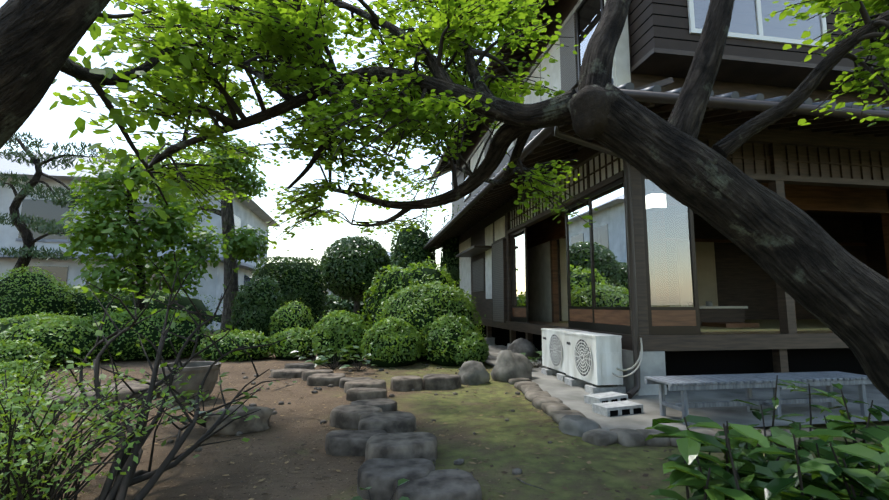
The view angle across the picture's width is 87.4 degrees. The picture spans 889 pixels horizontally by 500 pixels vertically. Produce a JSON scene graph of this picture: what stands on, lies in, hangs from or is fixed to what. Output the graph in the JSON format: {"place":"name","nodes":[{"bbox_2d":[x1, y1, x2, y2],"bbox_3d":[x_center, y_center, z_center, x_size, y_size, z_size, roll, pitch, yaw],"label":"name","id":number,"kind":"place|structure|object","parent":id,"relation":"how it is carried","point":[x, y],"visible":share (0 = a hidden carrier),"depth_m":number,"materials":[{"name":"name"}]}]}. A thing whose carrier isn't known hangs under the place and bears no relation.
{"place":"outdoors","nodes":[
{"label":"outdoors","id":0,"kind":"place"},
{"bbox_2d":[0,151,280,329],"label":"neighbour house","id":1,"kind":"structure","parent":0,"point":[251,213],"depth_m":17.37,"materials":[{"name":"grey paint"}]},
{"bbox_2d":[0,0,513,272],"label":"sky","id":2,"kind":"structure","parent":0,"point":[54,125],"materials":[{"name":"white"}]},
{"bbox_2d":[320,251,390,295],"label":"neighbour house","id":3,"kind":"structure","parent":0,"point":[329,292],"depth_m":43.27,"materials":[{"name":"grey"}]},
{"bbox_2d":[0,330,888,499],"bbox_3d":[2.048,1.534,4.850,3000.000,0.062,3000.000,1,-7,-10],"label":"ground","id":4,"kind":"structure","parent":0,"point":[577,477],"depth_m":3.08,"materials":[{"name":"brown soil"}]},
{"bbox_2d":[0,359,46,388],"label":"azalea","id":5,"kind":"object","parent":4,"relation":"on","point":[27,365],"visible":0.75,"depth_m":5.36,"materials":[{"name":"green plant"}]},
{"bbox_2d":[0,337,57,368],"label":"azalea","id":6,"kind":"object","parent":4,"relation":"on","point":[10,350],"visible":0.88,"depth_m":6.54,"materials":[{"name":"green plant"}]},
{"bbox_2d":[0,262,77,318],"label":"azalea","id":7,"kind":"object","parent":4,"relation":"on","point":[29,292],"visible":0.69,"depth_m":10.56,"materials":[{"name":"green plant"}]},
{"bbox_2d":[0,311,90,336],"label":"bush","id":8,"kind":"object","parent":4,"relation":"on","point":[5,323],"visible":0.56,"depth_m":9.06,"materials":[{"name":"green plant"}]},
{"bbox_2d":[0,312,112,367],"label":"azalea","id":9,"kind":"object","parent":4,"relation":"on","point":[63,336],"visible":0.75,"depth_m":7.22,"materials":[{"name":"green plant"}]},
{"bbox_2d":[0,131,118,273],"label":"pine tree","id":10,"kind":"object","parent":4,"relation":"on","point":[27,252],"visible":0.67,"depth_m":12.01,"materials":[{"name":"green plant"}]},
{"bbox_2d":[0,349,131,462],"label":"fine bush","id":11,"kind":"object","parent":4,"relation":"on","point":[22,379],"visible":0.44,"depth_m":2.94,"materials":[{"name":"green plant"}]},
{"bbox_2d":[0,362,219,499],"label":"fine bush","id":12,"kind":"object","parent":4,"relation":"on","point":[17,482],"visible":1,"depth_m":2.04,"materials":[{"name":"green plant"}]},
{"bbox_2d":[0,0,248,236],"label":"old cherry tree","id":13,"kind":"object","parent":4,"relation":"on","point":[40,40],"visible":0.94,"depth_m":2.19,"materials":[{"name":"green plant"}]},
{"bbox_2d":[3,380,272,435],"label":"rocks","id":14,"kind":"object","parent":4,"relation":"on","point":[260,424],"depth_m":3.65,"materials":[{"name":"grey stone"}]},
{"bbox_2d":[75,305,209,360],"bbox_3d":[-5.545,1.510,8.611,2.457,0.973,2.206,-5,-8,37],"label":"azalea mound","id":15,"kind":"object","parent":4,"relation":"on","point":[125,343],"visible":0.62,"depth_m":8.03,"materials":[{"name":"green plant"}]},
{"bbox_2d":[62,280,222,334],"bbox_3d":[-8.994,1.634,12.530,6.176,1.649,3.377,1,-7,-10],"label":"hedge","id":16,"kind":"object","parent":4,"relation":"on","point":[86,306],"visible":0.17,"depth_m":11.73,"materials":[{"name":"green plant"}]},
{"bbox_2d":[56,142,230,309],"bbox_3d":[-5.818,-0.007,9.201,2.939,4.307,1.628,4,-8,-29],"label":"leafy tree","id":17,"kind":"object","parent":4,"relation":"on","point":[116,241],"visible":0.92,"depth_m":8.93,"materials":[{"name":"green plant"}]},
{"bbox_2d":[50,253,297,499],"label":"twiggy shrub","id":18,"kind":"object","parent":4,"relation":"on","point":[118,489],"visible":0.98,"depth_m":2.70,"materials":[{"name":"brown plant"}]},
{"bbox_2d":[158,361,220,403],"bbox_3d":[-2.567,1.333,4.673,0.570,0.360,0.570,1,-7,-10],"label":"stone basin","id":19,"kind":"object","parent":4,"relation":"on","point":[198,369],"visible":0.5,"depth_m":4.50,"materials":[{"name":"black stone"}]},
{"bbox_2d":[156,388,257,426],"bbox_3d":[-1.835,1.244,3.637,0.720,0.299,0.590,1,-7,-10],"label":"rock","id":20,"kind":"object","parent":4,"relation":"on","point":[191,408],"visible":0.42,"depth_m":3.61,"materials":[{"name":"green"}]},
{"bbox_2d":[156,134,275,333],"bbox_3d":[-5.920,-0.291,11.828,3.435,5.489,1.943,-1,-7,5],"label":"pollard tree","id":21,"kind":"object","parent":4,"relation":"on","point":[242,244],"visible":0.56,"depth_m":11.87,"materials":[{"name":"green plant"}]},
{"bbox_2d":[195,328,273,361],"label":"azalea","id":22,"kind":"object","parent":4,"relation":"on","point":[247,338],"visible":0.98,"depth_m":7.93,"materials":[{"name":"green plant"}]},
{"bbox_2d":[226,274,288,342],"bbox_3d":[-4.122,1.381,10.432,1.347,1.659,1.330,1,-7,-10],"label":"dark round shrub","id":23,"kind":"object","parent":4,"relation":"on","point":[256,306],"visible":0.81,"depth_m":10.03,"materials":[{"name":"green plant"}]},
{"bbox_2d":[203,293,372,333],"bbox_3d":[-3.920,2.263,16.958,9.919,1.509,3.042,1,-7,-10],"label":"hedge","id":24,"kind":"object","parent":4,"relation":"on","point":[335,302],"visible":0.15,"depth_m":15.98,"materials":[{"name":"green plant"}]},
{"bbox_2d":[247,249,332,323],"bbox_3d":[-4.279,1.212,12.902,2.367,2.575,1.689,1,-7,-10],"label":"hedge","id":25,"kind":"object","parent":4,"relation":"on","point":[302,280],"visible":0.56,"depth_m":12.44,"materials":[{"name":"green plant"}]},
{"bbox_2d":[270,369,309,377],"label":"stepping stone","id":26,"kind":"object","parent":4,"relation":"on","point":[287,373],"visible":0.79,"depth_m":6.11,"materials":[{"name":"grey stone"}]},
{"bbox_2d":[270,324,313,359],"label":"azalea","id":27,"kind":"object","parent":4,"relation":"on","point":[300,340],"visible":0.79,"depth_m":8.26,"materials":[{"name":"green plant"}]},
{"bbox_2d":[268,298,316,339],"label":"azalea","id":28,"kind":"object","parent":4,"relation":"on","point":[290,315],"visible":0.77,"depth_m":9.67,"materials":[{"name":"green plant"}]},
{"bbox_2d":[284,363,314,368],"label":"stepping stone","id":29,"kind":"object","parent":4,"relation":"on","point":[299,365],"visible":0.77,"depth_m":6.72,"materials":[{"name":"grey stone"}]},
{"bbox_2d":[290,346,318,362],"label":"hosta clump","id":30,"kind":"object","parent":4,"relation":"on","point":[294,351],"visible":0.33,"depth_m":7.69,"materials":[{"name":"green plant"}]},
{"bbox_2d":[71,363,558,489],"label":"pebbles","id":31,"kind":"object","parent":4,"relation":"on","point":[516,471],"visible":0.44,"depth_m":4.12,"materials":[{"name":"grey stone"}]},
{"bbox_2d":[302,369,333,380],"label":"stepping stone","id":32,"kind":"object","parent":4,"relation":"on","point":[306,374],"visible":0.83,"depth_m":5.90,"materials":[{"name":"grey stone"}]},
{"bbox_2d":[307,373,345,385],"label":"stepping stone","id":33,"kind":"object","parent":4,"relation":"on","point":[322,379],"visible":0.85,"depth_m":5.56,"materials":[{"name":"grey stone"}]},
{"bbox_2d":[304,346,360,369],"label":"hosta clump","id":34,"kind":"object","parent":4,"relation":"on","point":[321,359],"visible":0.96,"depth_m":6.96,"materials":[{"name":"green plant"}]},
{"bbox_2d":[309,308,368,364],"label":"azalea","id":35,"kind":"object","parent":4,"relation":"on","point":[335,331],"visible":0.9,"depth_m":7.61,"materials":[{"name":"green plant"}]},
{"bbox_2d":[319,235,392,316],"bbox_3d":[-2.262,0.998,11.841,1.884,2.816,1.843,1,-7,-10],"label":"topiary ball","id":36,"kind":"object","parent":4,"relation":"on","point":[348,266],"visible":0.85,"depth_m":11.28,"materials":[{"name":"green plant"}]},
{"bbox_2d":[325,430,386,455],"bbox_3d":[-0.596,1.303,3.145,0.421,0.120,0.313,1,-7,-10],"label":"stepping stone","id":37,"kind":"object","parent":4,"relation":"on","point":[345,442],"visible":0.73,"depth_m":3.03,"materials":[{"name":"grey stone"}]},
{"bbox_2d":[329,404,382,428],"bbox_3d":[-0.722,1.366,3.791,0.418,0.147,0.321,-1,-7,6],"label":"stepping stone","id":38,"kind":"object","parent":4,"relation":"on","point":[344,416],"visible":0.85,"depth_m":3.68,"materials":[{"name":"grey stone"}]},
{"bbox_2d":[339,377,372,387],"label":"stepping stone","id":39,"kind":"object","parent":4,"relation":"on","point":[343,380],"visible":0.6,"depth_m":5.46,"materials":[{"name":"grey stone"}]},
{"bbox_2d":[339,353,380,371],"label":"hosta clump","id":40,"kind":"object","parent":4,"relation":"on","point":[360,363],"visible":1,"depth_m":6.68,"materials":[{"name":"green plant"}]},
{"bbox_2d":[344,379,385,392],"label":"stepping stone","id":41,"kind":"object","parent":4,"relation":"on","point":[372,383],"visible":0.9,"depth_m":5.06,"materials":[{"name":"grey stone"}]},
{"bbox_2d":[346,387,386,400],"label":"stepping stone","id":42,"kind":"object","parent":4,"relation":"on","point":[356,394],"visible":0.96,"depth_m":4.62,"materials":[{"name":"grey stone"}]},
{"bbox_2d":[350,398,396,411],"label":"stepping stone","id":43,"kind":"object","parent":4,"relation":"on","point":[385,405],"visible":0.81,"depth_m":4.15,"materials":[{"name":"grey stone"}]},
{"bbox_2d":[351,478,409,499],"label":"plant","id":44,"kind":"object","parent":4,"relation":"on","point":[401,481],"visible":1,"depth_m":2.12,"materials":[{"name":"green plant"}]},
{"bbox_2d":[358,411,416,432],"bbox_3d":[-0.438,1.346,3.585,0.446,0.137,0.326,1,-7,-10],"label":"stepping stone","id":45,"kind":"object","parent":4,"relation":"on","point":[396,422],"visible":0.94,"depth_m":3.48,"materials":[{"name":"grey stone"}]},
{"bbox_2d":[360,316,425,367],"bbox_3d":[-0.837,1.473,7.554,1.072,0.800,1.170,1,-7,-10],"label":"azalea","id":46,"kind":"object","parent":4,"relation":"on","point":[390,341],"visible":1,"depth_m":7.21,"materials":[{"name":"green plant"}]},
{"bbox_2d":[357,458,434,499],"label":"stepping stone","id":47,"kind":"object","parent":4,"relation":"on","point":[379,476],"visible":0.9,"depth_m":2.40,"materials":[{"name":"grey stone"}]},
{"bbox_2d":[365,432,436,461],"bbox_3d":[-0.266,1.262,2.929,0.460,0.152,0.353,1,-7,-10],"label":"stepping stone","id":48,"kind":"object","parent":4,"relation":"on","point":[409,445],"visible":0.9,"depth_m":2.84,"materials":[{"name":"grey stone"}]},
{"bbox_2d":[390,375,422,391],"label":"stepping stone","id":49,"kind":"object","parent":4,"relation":"on","point":[404,383],"visible":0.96,"depth_m":5.17,"materials":[{"name":"grey stone"}]},
{"bbox_2d":[390,215,438,270],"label":"bush","id":50,"kind":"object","parent":4,"relation":"on","point":[410,245],"depth_m":15.29,"materials":[{"name":"green plant"}]},
{"bbox_2d":[361,256,471,329],"bbox_3d":[-0.534,1.159,10.328,2.600,2.076,2.499,1,-7,-10],"label":"shrub","id":51,"kind":"object","parent":4,"relation":"on","point":[393,277],"visible":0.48,"depth_m":10.00,"materials":[{"name":"green plant"}]},
{"bbox_2d":[10,363,838,499],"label":"leaf litter","id":52,"kind":"object","parent":4,"relation":"on","point":[504,472],"visible":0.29,"depth_m":3.08,"materials":[{"name":"brown plant"}]},
{"bbox_2d":[372,276,485,360],"bbox_3d":[-0.266,1.246,8.685,2.156,1.515,2.340,1,-7,-10],"label":"bush","id":53,"kind":"object","parent":4,"relation":"on","point":[417,305],"visible":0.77,"depth_m":8.14,"materials":[{"name":"green plant"}]},
{"bbox_2d":[393,469,481,499],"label":"stepping stone","id":54,"kind":"object","parent":4,"relation":"on","point":[450,484],"visible":0.83,"depth_m":2.25,"materials":[{"name":"grey stone"}]},
{"bbox_2d":[423,374,460,389],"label":"stepping stone","id":55,"kind":"object","parent":4,"relation":"on","point":[441,382],"visible":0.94,"depth_m":5.22,"materials":[{"name":"grey stone"}]},
{"bbox_2d":[439,204,459,286],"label":"dark hedge","id":56,"kind":"object","parent":4,"relation":"on","point":[449,248],"visible":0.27,"depth_m":14.43,"materials":[{"name":"green plant"}]},
{"bbox_2d":[419,313,483,365],"bbox_3d":[0.056,1.480,7.856,1.154,0.855,1.537,1,-7,-10],"label":"azalea","id":57,"kind":"object","parent":4,"relation":"on","point":[442,337],"visible":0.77,"depth_m":7.39,"materials":[{"name":"green plant"}]},
{"bbox_2d":[52,0,888,399],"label":"leaning maple tree","id":58,"kind":"object","parent":4,"relation":"on","point":[812,268],"visible":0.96,"depth_m":2.98,"materials":[{"name":"green plant"}]},
{"bbox_2d":[452,329,488,366],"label":"azalea","id":59,"kind":"object","parent":4,"relation":"on","point":[474,346],"visible":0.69,"depth_m":7.13,"materials":[{"name":"green plant"}]},
{"bbox_2d":[457,360,489,384],"bbox_3d":[0.338,1.528,5.685,0.421,0.347,0.316,1,-7,-10],"label":"garden rock","id":60,"kind":"object","parent":4,"relation":"on","point":[472,372],"visible":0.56,"depth_m":5.59,"materials":[{"name":"stone"}]},
{"bbox_2d":[490,350,532,381],"bbox_3d":[0.867,1.519,5.930,0.564,0.496,0.533,1,-7,-10],"label":"garden rock","id":61,"kind":"object","parent":4,"relation":"on","point":[509,364],"visible":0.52,"depth_m":5.79,"materials":[{"name":"stone"}]},
{"bbox_2d":[508,338,539,358],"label":"garden rock","id":62,"kind":"object","parent":4,"relation":"on","point":[522,345],"visible":0.52,"depth_m":8.06,"materials":[{"name":"stone"}]},
{"bbox_2d":[559,414,598,436],"bbox_3d":[0.989,1.318,3.454,0.330,0.170,0.226,-6,-9,42],"label":"garden rock","id":63,"kind":"object","parent":4,"relation":"on","point":[577,425],"visible":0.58,"depth_m":3.39,"materials":[{"name":"stone"}]},
{"bbox_2d":[423,0,888,398],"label":"house","id":64,"kind":"structure","parent":4,"relation":"on","point":[678,288],"depth_m":6.08,"materials":[{"name":"brown wood"}]},
{"bbox_2d":[485,345,888,447],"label":"concrete patio","id":65,"kind":"structure","parent":4,"relation":"on","point":[554,398],"depth_m":4.15,"materials":[{"name":"grey concrete"}]},
{"bbox_2d":[520,351,544,367],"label":"plant by rocks","id":66,"kind":"object","parent":65,"relation":"on","point":[535,358],"visible":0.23,"depth_m":6.89,"materials":[{"name":"green plant"}]},
{"bbox_2d":[541,328,587,380],"bbox_3d":[1.567,1.361,6.073,0.370,0.634,0.798,1,-7,-10],"label":"aircon unit","id":67,"kind":"object","parent":65,"relation":"on","point":[553,350],"visible":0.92,"depth_m":6.03,"materials":[{"name":"white metal"}]},
{"bbox_2d":[564,331,625,393],"bbox_3d":[1.669,1.261,5.234,0.370,0.634,0.798,1,-7,-10],"label":"aircon unit","id":68,"kind":"object","parent":65,"relation":"on","point":[593,361],"visible":0.98,"depth_m":4.91,"materials":[{"name":"white metal"}]},
{"bbox_2d":[612,338,642,376],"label":"pipes","id":69,"kind":"object","parent":68,"relation":"attached to","point":[640,356],"visible":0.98,"depth_m":4.71,"materials":[{"name":"beige plastic"}]},
{"bbox_2d":[584,391,627,403],"bbox_3d":[1.550,1.437,4.450,0.390,0.100,0.193,4,-8,-29],"label":"concrete block","id":70,"kind":"object","parent":65,"relation":"on","point":[612,396],"depth_m":4.40,"materials":[{"name":"white concrete"}]},
{"bbox_2d":[592,400,643,416],"bbox_3d":[1.505,1.389,4.037,0.390,0.100,0.193,3,-7,-21],"label":"concrete block","id":71,"kind":"object","parent":65,"relation":"on","point":[616,408],"depth_m":3.98,"materials":[{"name":"white concrete"}]},
{"bbox_2d":[645,371,871,424],"bbox_3d":[2.689,1.250,3.931,1.950,0.350,0.360,1,-7,-10],"label":"garden bench","id":72,"kind":"object","parent":65,"relation":"on","point":[683,384],"visible":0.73,"depth_m":3.87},
{"bbox_2d":[645,375,888,499],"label":"broadleaf shrub","id":73,"kind":"object","parent":4,"relation":"on","point":[745,469],"visible":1,"depth_m":1.73,"materials":[{"name":"green plant"}]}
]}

